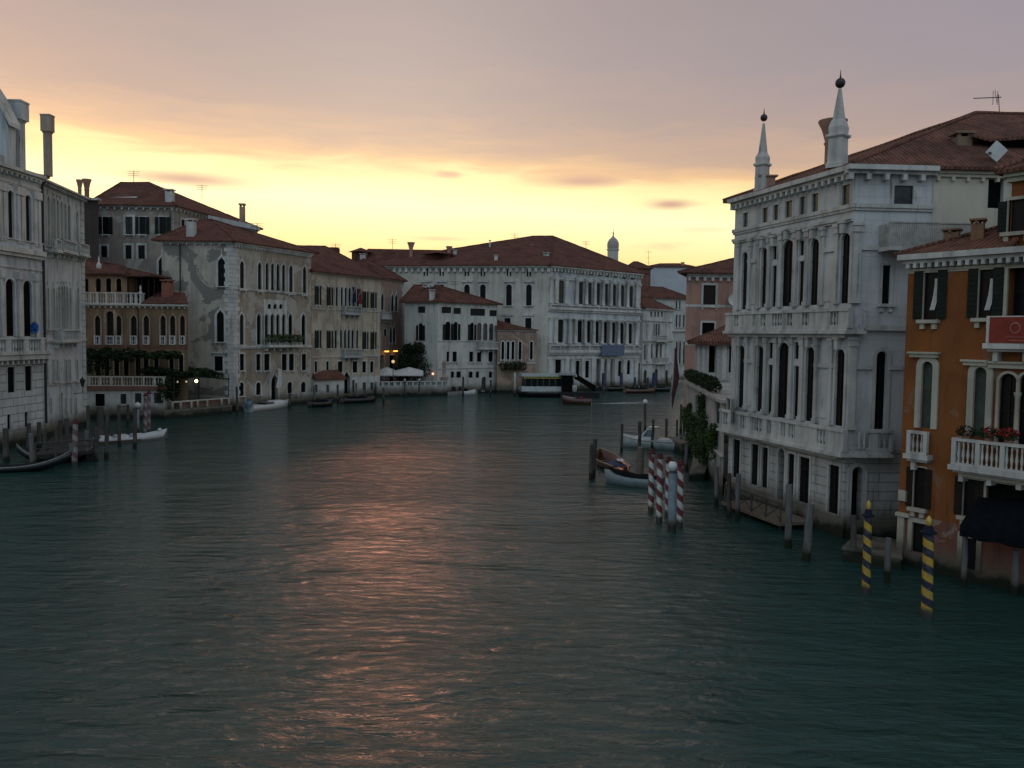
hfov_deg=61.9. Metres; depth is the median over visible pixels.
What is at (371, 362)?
window
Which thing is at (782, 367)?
window
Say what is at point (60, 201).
window
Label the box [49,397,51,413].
window
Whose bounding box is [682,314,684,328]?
window
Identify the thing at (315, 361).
window
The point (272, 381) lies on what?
water door
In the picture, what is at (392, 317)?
pink brick house
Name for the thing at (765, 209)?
window
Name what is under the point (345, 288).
window
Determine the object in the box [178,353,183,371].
window
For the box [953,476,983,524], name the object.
window
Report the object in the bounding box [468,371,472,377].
window
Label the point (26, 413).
window
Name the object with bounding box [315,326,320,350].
window
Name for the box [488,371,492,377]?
window
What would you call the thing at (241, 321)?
window
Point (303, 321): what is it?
window
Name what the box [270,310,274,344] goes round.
window
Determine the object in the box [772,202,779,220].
window
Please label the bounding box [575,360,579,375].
window
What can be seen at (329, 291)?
window
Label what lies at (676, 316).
window
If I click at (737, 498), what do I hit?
mooring pole
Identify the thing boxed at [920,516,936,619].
striped pole
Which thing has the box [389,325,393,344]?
window
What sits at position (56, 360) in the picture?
window
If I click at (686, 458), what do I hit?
mooring pole
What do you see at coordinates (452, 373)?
window
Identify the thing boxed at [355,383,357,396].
mooring pole
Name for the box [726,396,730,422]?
window
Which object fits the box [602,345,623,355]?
blue banner
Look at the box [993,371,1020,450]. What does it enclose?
window
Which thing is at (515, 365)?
shrub
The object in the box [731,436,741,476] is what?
window
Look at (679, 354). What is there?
window
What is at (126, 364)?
window
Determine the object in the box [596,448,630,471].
wooden boat
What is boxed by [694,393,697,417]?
window
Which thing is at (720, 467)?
window
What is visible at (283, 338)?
balcony hedge
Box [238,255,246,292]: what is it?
window
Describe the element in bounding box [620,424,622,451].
mooring pole
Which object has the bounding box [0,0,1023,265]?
sky
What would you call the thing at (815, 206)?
window
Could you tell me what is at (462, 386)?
mooring pole
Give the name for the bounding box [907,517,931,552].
window
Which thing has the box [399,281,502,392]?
white corner house
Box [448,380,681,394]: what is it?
bank ground
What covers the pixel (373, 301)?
window
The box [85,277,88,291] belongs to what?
window
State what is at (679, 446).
stone landing
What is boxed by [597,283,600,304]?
window
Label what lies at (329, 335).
window
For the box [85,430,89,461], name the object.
mooring pole
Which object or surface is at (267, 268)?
window
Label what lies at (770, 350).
window
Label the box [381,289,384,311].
window
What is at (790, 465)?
window
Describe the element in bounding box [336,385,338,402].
mooring pole
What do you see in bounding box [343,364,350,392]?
door
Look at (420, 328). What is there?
window
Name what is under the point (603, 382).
blue pole
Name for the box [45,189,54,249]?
window
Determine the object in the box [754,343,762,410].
window
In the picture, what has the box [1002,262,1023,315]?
window
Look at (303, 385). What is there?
window
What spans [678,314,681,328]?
window
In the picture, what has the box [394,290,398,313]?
window
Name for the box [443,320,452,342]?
window
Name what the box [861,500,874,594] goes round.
striped pole
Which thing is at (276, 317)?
window
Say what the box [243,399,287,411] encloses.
motorboat
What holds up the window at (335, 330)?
in the cream palace at (345, 344)
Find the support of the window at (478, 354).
in the white corner house at (454, 329)
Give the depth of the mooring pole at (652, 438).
80.08 m
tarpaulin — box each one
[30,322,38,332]
[605,460,626,467]
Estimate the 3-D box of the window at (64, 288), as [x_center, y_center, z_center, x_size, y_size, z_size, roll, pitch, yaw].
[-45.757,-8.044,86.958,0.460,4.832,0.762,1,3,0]
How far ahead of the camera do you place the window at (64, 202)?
87.34 m
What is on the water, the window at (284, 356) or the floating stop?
the floating stop
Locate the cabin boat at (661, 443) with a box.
[623,426,682,449]
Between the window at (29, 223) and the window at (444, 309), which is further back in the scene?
the window at (444, 309)
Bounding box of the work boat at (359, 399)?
[339,395,375,403]
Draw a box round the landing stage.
[721,484,804,529]
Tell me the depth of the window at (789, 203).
50.06 m
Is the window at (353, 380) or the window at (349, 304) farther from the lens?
the window at (353, 380)
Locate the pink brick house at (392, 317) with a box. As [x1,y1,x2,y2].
[356,258,407,385]
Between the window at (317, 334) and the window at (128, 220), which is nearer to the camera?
the window at (128, 220)
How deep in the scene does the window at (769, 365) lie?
52.03 m
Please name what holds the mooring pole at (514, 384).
in the water
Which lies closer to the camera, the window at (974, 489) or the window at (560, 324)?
the window at (974, 489)
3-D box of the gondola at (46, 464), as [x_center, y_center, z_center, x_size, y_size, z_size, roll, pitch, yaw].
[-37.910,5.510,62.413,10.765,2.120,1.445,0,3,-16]
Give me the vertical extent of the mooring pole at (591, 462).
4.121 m
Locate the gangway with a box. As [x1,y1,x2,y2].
[575,375,595,391]
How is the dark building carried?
on the bank ground at (458, 392)
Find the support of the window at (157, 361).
in the ochre house at (135, 309)
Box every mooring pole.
[3,428,9,461]
[26,423,30,450]
[29,433,34,462]
[37,422,41,450]
[42,430,46,447]
[58,420,61,439]
[64,418,69,445]
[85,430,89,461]
[86,405,89,444]
[93,427,98,461]
[96,406,103,434]
[104,413,109,458]
[117,405,120,445]
[126,404,128,425]
[133,407,136,448]
[236,387,237,413]
[288,393,290,406]
[313,386,315,399]
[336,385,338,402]
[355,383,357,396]
[382,388,384,402]
[404,379,405,396]
[418,379,419,396]
[462,377,463,395]
[489,380,491,395]
[514,373,515,396]
[589,444,593,479]
[593,439,596,477]
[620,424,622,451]
[636,447,643,473]
[637,421,641,448]
[651,419,653,448]
[665,419,667,437]
[676,420,677,435]
[679,404,682,431]
[684,445,687,469]
[714,466,718,506]
[726,473,731,517]
[735,474,740,520]
[785,484,792,547]
[802,503,814,560]
[850,515,856,562]
[883,537,891,582]
[960,537,967,587]
[1010,549,1019,595]
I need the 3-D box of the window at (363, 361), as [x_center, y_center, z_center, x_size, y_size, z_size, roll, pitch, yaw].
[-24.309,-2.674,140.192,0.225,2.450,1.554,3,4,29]
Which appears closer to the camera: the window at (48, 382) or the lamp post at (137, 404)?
the window at (48, 382)
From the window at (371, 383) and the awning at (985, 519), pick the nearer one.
the awning at (985, 519)
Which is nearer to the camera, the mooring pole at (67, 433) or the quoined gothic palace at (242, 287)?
the mooring pole at (67, 433)
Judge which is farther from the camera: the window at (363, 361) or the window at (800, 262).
the window at (363, 361)
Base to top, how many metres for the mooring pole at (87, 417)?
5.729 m
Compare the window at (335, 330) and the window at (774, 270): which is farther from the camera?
the window at (335, 330)
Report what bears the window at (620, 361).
in the great palace at (577, 306)
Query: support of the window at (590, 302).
in the great palace at (577, 306)
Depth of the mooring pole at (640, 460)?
65.22 m
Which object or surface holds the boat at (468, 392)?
on the water
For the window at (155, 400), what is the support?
in the ochre house at (135, 309)
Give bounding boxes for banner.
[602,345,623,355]
[989,317,1023,342]
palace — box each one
[0,89,54,448]
[40,178,91,436]
[151,215,319,409]
[298,243,386,400]
[349,235,649,390]
[639,296,675,387]
[716,70,1023,538]
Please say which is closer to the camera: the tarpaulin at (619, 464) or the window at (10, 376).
the tarpaulin at (619, 464)
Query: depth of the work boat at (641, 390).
160.90 m
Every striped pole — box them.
[71,419,79,465]
[143,393,148,432]
[147,391,151,431]
[647,449,655,511]
[655,453,663,522]
[664,457,670,516]
[676,460,684,526]
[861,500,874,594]
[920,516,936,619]
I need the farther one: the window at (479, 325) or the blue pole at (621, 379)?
the blue pole at (621, 379)
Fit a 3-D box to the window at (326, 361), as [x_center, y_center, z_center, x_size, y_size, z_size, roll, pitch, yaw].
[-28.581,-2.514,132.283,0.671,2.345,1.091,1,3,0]
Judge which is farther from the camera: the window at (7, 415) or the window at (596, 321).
the window at (596, 321)
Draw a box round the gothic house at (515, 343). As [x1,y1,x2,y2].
[495,320,538,392]
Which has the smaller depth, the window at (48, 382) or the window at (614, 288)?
the window at (48, 382)
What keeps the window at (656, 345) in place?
in the baroque palace at (656, 329)
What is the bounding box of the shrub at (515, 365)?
[499,361,526,370]
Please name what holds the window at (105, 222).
in the tall grey house at (134, 218)
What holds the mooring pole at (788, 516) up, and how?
in the water
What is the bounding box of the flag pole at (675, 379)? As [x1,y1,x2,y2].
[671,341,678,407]
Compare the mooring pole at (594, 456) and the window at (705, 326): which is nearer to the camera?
the mooring pole at (594, 456)
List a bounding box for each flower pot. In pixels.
[955,425,977,438]
[977,426,998,440]
[997,427,1020,443]
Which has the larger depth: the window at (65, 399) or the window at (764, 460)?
the window at (65, 399)
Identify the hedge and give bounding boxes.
[265,334,303,342]
[683,368,722,393]
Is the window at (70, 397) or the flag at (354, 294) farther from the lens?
the flag at (354, 294)
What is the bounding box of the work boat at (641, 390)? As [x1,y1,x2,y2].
[623,388,654,392]
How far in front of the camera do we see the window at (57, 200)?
85.43 m
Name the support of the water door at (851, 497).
in the palace at (815, 325)
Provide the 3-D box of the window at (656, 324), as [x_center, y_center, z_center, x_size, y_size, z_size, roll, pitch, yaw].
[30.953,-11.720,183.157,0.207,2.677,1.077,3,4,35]
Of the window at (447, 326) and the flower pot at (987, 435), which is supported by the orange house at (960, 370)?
the flower pot at (987, 435)
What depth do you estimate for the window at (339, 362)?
135.16 m
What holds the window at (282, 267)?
in the quoined gothic palace at (242, 287)
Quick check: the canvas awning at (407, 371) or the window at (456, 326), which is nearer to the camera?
the canvas awning at (407, 371)
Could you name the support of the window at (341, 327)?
in the cream palace at (345, 344)
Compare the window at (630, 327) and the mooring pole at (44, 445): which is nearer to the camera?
the mooring pole at (44, 445)
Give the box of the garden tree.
[392,341,432,384]
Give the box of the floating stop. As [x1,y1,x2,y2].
[559,372,599,397]
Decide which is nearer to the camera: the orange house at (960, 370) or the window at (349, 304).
the orange house at (960, 370)
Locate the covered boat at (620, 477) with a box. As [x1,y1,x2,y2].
[604,466,664,488]
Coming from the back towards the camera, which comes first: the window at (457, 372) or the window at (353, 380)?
the window at (457, 372)
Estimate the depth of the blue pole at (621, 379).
168.66 m
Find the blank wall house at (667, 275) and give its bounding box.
[649,262,694,294]
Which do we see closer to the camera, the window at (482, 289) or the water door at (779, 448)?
the water door at (779, 448)
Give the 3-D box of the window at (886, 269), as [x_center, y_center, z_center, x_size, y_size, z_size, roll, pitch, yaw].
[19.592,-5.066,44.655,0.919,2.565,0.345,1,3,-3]
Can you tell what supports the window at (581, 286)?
in the great palace at (577, 306)
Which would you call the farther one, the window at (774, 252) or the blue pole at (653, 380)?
the blue pole at (653, 380)
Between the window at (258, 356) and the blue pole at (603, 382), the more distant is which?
the blue pole at (603, 382)
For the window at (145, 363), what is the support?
in the ochre house at (135, 309)
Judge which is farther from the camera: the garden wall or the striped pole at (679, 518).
the garden wall
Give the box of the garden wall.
[375,381,448,396]
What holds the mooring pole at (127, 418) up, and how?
in the water
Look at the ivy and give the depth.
65.75 m
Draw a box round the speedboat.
[562,395,591,404]
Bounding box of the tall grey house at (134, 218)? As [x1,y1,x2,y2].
[94,171,262,274]
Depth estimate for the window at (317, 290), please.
129.90 m
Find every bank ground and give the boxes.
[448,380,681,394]
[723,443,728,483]
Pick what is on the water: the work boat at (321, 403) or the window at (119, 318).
the work boat at (321, 403)
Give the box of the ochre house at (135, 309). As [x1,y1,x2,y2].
[85,256,188,418]
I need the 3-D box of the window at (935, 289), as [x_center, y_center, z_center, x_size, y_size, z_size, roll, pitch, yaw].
[18.949,-3.875,38.725,0.405,2.747,1.531,-1,4,-35]
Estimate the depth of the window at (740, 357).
55.27 m
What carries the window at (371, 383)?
in the cream palace at (345, 344)
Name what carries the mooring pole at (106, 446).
in the water
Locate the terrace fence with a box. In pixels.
[156,397,231,418]
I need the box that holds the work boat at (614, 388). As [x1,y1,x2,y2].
[605,385,624,390]
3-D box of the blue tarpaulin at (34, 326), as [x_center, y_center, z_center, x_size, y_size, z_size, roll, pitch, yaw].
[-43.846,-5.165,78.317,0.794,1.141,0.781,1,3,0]
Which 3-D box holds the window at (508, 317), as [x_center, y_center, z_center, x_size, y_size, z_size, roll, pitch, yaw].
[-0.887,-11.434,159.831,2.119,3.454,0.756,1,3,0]
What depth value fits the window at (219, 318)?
113.93 m
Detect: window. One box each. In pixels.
[4,276,16,335]
[6,366,15,392]
[6,413,11,429]
[7,187,16,238]
[22,278,33,335]
[24,192,33,241]
[24,365,32,390]
[24,411,28,426]
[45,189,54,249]
[45,281,52,332]
[47,363,50,384]
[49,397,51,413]
[51,193,56,245]
[51,282,56,332]
[52,359,57,385]
[55,194,59,244]
[55,359,60,385]
[56,281,60,328]
[59,196,63,238]
[60,281,63,328]
[63,198,67,244]
[63,281,66,328]
[64,359,69,384]
[64,397,66,413]
[65,281,68,328]
[67,200,70,240]
[68,282,74,329]
[68,359,73,384]
[69,397,71,413]
[74,204,78,246]
[75,282,81,332]
[75,359,79,384]
[75,397,76,413]
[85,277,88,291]
[93,310,101,344]
[94,362,101,375]
[94,392,105,405]
[95,277,101,291]
[98,216,112,236]
[99,244,108,256]
[103,308,116,344]
[103,359,110,375]
[105,277,111,291]
[113,360,119,375]
[115,277,121,291]
[116,310,122,344]
[119,392,127,403]
[122,214,135,236]
[123,243,133,258]
[123,359,129,375]
[129,310,137,344]
[133,392,142,402]
[134,358,141,375]
[135,216,148,236]
[136,243,146,258]
[142,310,150,344]
[142,353,149,375]
[152,391,162,402]
[153,354,159,375]
[155,216,169,235]
[156,249,161,274]
[159,310,166,344]
[168,310,176,344]
[168,359,174,371]
[178,310,186,344]
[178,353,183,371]
[180,218,185,226]
[211,352,225,373]
[213,302,226,344]
[214,249,227,288]
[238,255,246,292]
[238,308,246,345]
[238,353,246,373]
[238,381,245,398]
[254,381,262,397]
[255,308,263,347]
[255,353,262,373]
[256,256,264,293]
[263,353,271,373]
[264,310,268,344]
[265,259,269,289]
[270,259,274,289]
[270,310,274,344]
[275,260,280,290]
[275,310,280,344]
[281,260,285,290]
[281,310,285,344]
[281,353,288,372]
[286,380,293,395]
[287,259,295,296]
[287,308,293,344]
[288,353,295,372]
[300,308,307,347]
[300,353,307,372]
[300,380,306,392]
[301,261,308,297]
[314,360,317,372]
[315,281,320,307]
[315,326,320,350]
[325,360,329,369]
[326,384,329,392]
[327,283,332,307]
[327,326,332,350]
[334,327,337,347]
[335,284,338,305]
[337,360,343,373]
[339,327,342,347]
[340,286,343,305]
[343,327,346,347]
[344,286,347,305]
[347,327,350,347]
[348,284,350,305]
[351,327,353,347]
[351,360,358,374]
[351,379,354,392]
[355,327,358,347]
[356,287,359,306]
[361,360,366,374]
[362,287,368,310]
[362,327,368,351]
[369,360,373,374]
[370,382,373,389]
[371,288,376,310]
[371,327,376,351]
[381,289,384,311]
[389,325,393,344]
[390,290,394,312]
[393,322,396,344]
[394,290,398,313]
[416,322,424,342]
[417,306,425,312]
[420,280,430,284]
[436,280,446,286]
[441,306,451,312]
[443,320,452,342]
[446,351,450,363]
[450,371,454,377]
[451,351,458,363]
[452,321,460,342]
[453,307,460,313]
[456,371,460,377]
[462,280,471,293]
[468,321,476,342]
[468,351,474,363]
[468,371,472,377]
[470,308,485,315]
[475,322,481,342]
[475,371,479,377]
[476,351,482,363]
[477,280,487,298]
[482,322,488,341]
[487,351,494,363]
[488,322,493,341]
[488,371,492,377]
[489,309,495,315]
[500,340,504,361]
[502,314,512,323]
[504,280,513,307]
[506,340,509,361]
[510,341,514,361]
[518,341,521,361]
[523,314,533,328]
[524,280,533,307]
[529,340,533,361]
[554,359,561,372]
[558,320,564,341]
[559,280,564,302]
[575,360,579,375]
[578,320,582,341]
[579,282,583,303]
[585,360,589,377]
[587,282,592,304]
[587,321,591,342]
[596,321,599,342]
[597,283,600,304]
[604,321,607,342]
[605,284,608,305]
[612,321,615,342]
[613,284,616,305]
[618,360,621,375]
[620,322,624,343]
[621,285,624,306]
[626,359,630,373]
[629,286,633,306]
[629,322,632,343]
[638,362,640,381]
[643,369,646,382]
[654,368,657,383]
[655,323,657,334]
[655,344,658,357]
[665,369,667,384]
[675,314,677,328]
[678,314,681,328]
[678,341,681,365]
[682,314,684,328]
[682,341,684,365]
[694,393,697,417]
[700,283,717,309]
[700,321,715,334]
[714,394,720,423]
[719,457,722,473]
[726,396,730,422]
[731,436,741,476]
[736,343,744,407]
[739,249,747,309]
[742,210,749,227]
[749,441,759,486]
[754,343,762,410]
[759,245,766,306]
[759,444,769,488]
[761,205,769,222]
[766,363,772,413]
[767,341,772,357]
[770,264,777,306]
[771,244,778,259]
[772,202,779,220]
[776,340,788,417]
[783,237,792,305]
[784,198,793,217]
[785,450,796,494]
[792,364,798,418]
[793,340,799,358]
[796,453,811,502]
[797,259,803,305]
[798,194,806,214]
[798,239,804,255]
[802,344,814,420]
[807,236,820,304]
[810,190,819,211]
[825,461,841,515]
[831,346,847,426]
[837,230,852,303]
[840,181,851,205]
[870,347,890,428]
[877,262,895,311]
[891,182,916,203]
[905,466,931,517]
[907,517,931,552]
[912,269,947,328]
[914,357,939,428]
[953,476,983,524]
[956,531,981,571]
[965,365,993,436]
[966,267,1003,327]
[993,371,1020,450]
[997,195,1023,240]
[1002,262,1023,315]
[1015,372,1023,447]
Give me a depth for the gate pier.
148.35 m
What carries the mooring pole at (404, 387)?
in the water
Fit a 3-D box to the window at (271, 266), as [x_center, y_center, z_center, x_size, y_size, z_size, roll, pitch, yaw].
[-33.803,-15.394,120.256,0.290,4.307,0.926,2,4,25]
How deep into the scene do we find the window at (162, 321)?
105.93 m
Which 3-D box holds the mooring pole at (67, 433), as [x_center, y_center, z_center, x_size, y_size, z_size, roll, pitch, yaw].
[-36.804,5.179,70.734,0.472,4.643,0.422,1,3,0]
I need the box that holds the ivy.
[681,392,718,464]
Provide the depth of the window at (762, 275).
52.70 m
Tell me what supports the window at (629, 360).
in the great palace at (577, 306)
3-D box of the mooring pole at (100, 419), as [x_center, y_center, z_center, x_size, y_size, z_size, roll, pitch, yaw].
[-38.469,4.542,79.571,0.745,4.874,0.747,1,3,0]
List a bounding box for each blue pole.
[602,373,604,391]
[620,373,622,385]
[652,373,655,387]
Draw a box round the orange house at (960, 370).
[893,158,1023,593]
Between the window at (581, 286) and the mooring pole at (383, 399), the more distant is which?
the window at (581, 286)
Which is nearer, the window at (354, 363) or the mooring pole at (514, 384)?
the window at (354, 363)
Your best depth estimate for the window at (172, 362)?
106.19 m
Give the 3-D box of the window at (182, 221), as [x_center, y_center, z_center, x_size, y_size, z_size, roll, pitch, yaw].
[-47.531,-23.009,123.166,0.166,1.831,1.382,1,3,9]
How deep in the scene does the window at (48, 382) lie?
83.14 m
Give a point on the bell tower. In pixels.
(612, 247)
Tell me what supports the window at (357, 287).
in the cream palace at (345, 344)
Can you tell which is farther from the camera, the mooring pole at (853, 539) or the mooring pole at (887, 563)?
the mooring pole at (853, 539)
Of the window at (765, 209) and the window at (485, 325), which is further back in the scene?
the window at (485, 325)
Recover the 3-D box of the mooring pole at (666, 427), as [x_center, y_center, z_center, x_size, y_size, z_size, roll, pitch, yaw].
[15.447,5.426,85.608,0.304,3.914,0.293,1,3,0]
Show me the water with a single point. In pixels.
(478, 581)
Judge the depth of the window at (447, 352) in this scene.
149.32 m
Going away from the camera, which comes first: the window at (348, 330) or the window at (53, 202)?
the window at (53, 202)
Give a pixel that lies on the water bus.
(540, 385)
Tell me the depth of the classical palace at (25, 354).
76.82 m
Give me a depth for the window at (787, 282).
50.25 m
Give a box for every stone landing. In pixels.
[666,436,690,454]
[842,534,901,571]
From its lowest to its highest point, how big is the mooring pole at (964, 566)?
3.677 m
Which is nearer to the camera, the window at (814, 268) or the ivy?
the window at (814, 268)
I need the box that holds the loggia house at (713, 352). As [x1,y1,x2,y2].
[682,325,732,494]
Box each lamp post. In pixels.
[135,400,140,432]
[643,398,647,429]
[667,458,677,531]
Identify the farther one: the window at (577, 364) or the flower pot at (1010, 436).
the window at (577, 364)
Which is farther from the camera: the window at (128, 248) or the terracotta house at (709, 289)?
the window at (128, 248)
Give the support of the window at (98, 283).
in the ochre house at (135, 309)
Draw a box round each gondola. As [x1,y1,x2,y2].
[0,443,74,472]
[16,435,99,461]
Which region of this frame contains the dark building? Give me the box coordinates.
[84,198,100,260]
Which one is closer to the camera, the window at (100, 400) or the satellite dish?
the satellite dish
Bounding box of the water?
[0,383,1023,767]
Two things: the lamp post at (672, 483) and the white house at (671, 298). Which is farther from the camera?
the white house at (671, 298)
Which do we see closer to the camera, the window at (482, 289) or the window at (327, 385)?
the window at (327, 385)
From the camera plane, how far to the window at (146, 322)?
105.91 m
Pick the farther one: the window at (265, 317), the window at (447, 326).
the window at (447, 326)
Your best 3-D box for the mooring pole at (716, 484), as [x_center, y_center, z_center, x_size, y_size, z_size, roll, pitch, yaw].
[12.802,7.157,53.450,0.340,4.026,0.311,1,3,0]
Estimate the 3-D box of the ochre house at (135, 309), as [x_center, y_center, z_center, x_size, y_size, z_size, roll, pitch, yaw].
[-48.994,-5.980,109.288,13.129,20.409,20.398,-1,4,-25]
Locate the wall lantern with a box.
[73,376,84,393]
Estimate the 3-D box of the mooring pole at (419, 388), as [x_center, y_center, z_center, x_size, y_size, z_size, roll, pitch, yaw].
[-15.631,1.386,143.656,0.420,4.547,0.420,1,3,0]
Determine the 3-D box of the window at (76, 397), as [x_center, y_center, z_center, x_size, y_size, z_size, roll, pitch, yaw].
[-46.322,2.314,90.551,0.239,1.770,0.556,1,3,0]
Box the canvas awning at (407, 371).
[380,367,422,380]
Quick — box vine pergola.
[86,345,181,374]
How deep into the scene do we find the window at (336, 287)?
133.68 m
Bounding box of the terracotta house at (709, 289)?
[677,258,733,429]
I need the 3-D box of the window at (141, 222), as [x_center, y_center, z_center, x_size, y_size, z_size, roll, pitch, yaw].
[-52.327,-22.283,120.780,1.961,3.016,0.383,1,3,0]
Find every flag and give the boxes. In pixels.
[275,368,281,387]
[350,286,356,302]
[356,288,361,303]
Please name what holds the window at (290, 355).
in the quoined gothic palace at (242, 287)
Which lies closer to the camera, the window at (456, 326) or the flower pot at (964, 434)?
the flower pot at (964, 434)
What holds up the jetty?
in the water
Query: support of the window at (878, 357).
in the palace at (815, 325)
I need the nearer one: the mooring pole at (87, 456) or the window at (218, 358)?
the mooring pole at (87, 456)
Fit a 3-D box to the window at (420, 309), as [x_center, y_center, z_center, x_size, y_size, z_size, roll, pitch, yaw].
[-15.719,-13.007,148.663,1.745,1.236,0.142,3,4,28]
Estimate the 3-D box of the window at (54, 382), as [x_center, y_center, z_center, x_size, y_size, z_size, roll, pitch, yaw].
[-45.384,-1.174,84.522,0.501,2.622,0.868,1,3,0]
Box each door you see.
[59,391,63,424]
[269,366,279,399]
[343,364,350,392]
[481,376,486,391]
[775,446,785,500]
[846,462,867,519]
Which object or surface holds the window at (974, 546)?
in the orange house at (960, 370)
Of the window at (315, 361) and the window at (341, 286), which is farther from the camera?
the window at (341, 286)
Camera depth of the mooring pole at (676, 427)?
88.50 m
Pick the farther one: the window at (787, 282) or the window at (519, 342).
the window at (519, 342)
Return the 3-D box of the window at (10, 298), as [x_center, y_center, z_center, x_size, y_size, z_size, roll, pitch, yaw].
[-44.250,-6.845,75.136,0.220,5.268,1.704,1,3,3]
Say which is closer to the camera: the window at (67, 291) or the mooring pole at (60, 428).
the mooring pole at (60, 428)
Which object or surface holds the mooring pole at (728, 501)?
in the water
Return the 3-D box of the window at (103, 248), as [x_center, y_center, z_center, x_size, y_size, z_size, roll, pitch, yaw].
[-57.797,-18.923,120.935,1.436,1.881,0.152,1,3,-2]
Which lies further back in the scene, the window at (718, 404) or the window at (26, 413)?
the window at (26, 413)
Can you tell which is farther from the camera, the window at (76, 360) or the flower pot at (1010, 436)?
the window at (76, 360)
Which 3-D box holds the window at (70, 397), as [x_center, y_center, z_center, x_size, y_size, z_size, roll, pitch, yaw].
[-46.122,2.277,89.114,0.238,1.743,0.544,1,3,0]
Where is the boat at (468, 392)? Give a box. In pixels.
[460,388,475,394]
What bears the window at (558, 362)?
in the great palace at (577, 306)
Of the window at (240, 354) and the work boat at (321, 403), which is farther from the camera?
the work boat at (321, 403)
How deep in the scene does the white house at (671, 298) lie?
204.94 m
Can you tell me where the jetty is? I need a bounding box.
[34,431,96,461]
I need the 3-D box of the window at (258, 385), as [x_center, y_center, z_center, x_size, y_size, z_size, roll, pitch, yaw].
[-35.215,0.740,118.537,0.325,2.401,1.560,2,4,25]
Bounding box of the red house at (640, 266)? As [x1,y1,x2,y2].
[628,261,652,285]
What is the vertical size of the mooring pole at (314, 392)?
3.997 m
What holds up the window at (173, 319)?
in the ochre house at (135, 309)
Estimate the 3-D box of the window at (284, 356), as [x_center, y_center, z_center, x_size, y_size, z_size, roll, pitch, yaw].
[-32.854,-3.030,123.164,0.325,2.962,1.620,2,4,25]
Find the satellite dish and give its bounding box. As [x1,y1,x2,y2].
[728,294,732,304]
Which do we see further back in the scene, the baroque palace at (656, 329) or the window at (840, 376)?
the baroque palace at (656, 329)
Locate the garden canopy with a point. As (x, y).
(191, 372)
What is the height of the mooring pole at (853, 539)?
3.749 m
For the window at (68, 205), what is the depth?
88.34 m
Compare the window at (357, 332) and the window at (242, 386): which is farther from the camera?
the window at (357, 332)
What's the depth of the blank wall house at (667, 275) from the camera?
238.70 m
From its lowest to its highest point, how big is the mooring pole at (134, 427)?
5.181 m
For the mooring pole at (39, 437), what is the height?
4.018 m
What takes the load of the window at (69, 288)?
in the gothic palace at (67, 249)
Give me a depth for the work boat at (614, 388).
166.78 m
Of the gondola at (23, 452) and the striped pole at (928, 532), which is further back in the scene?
the gondola at (23, 452)
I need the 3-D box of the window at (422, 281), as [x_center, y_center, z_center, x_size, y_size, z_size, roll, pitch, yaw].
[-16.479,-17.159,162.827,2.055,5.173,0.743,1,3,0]
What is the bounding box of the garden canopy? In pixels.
[139,366,223,403]
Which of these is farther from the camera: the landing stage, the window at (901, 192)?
the landing stage
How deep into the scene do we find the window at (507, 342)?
156.41 m
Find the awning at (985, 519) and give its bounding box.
[959,497,1023,548]
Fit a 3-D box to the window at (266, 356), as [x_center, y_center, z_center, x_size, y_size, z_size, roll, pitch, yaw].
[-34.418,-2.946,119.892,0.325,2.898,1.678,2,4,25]
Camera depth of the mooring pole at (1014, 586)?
35.40 m
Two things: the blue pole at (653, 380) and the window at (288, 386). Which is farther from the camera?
the blue pole at (653, 380)
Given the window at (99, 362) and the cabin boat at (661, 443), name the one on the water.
the cabin boat at (661, 443)
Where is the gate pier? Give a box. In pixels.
[439,360,447,384]
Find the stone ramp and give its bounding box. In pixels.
[689,453,707,480]
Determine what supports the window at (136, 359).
in the ochre house at (135, 309)
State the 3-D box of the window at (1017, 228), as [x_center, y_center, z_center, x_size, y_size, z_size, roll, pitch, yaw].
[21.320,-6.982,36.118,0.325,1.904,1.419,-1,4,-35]
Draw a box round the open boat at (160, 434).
[93,428,166,444]
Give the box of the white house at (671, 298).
[641,250,685,379]
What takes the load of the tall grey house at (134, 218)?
on the bank ground at (458, 392)
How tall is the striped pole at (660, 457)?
5.467 m
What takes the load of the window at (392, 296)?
in the pink brick house at (392, 317)
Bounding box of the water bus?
[517,373,576,396]
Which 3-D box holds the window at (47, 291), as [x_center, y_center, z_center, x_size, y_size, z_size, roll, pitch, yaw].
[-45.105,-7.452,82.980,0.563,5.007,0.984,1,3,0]
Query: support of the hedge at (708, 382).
on the loggia house at (713, 352)
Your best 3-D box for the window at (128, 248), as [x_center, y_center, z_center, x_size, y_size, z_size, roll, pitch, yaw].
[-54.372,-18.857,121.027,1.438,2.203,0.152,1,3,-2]
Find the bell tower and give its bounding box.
[607,229,618,260]
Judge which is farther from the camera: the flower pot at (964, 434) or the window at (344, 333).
the window at (344, 333)
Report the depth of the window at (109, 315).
105.78 m
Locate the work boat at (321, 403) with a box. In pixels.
[307,399,332,406]
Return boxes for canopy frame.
[143,373,229,409]
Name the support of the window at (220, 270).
in the quoined gothic palace at (242, 287)
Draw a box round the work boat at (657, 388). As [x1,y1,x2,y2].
[654,386,669,390]

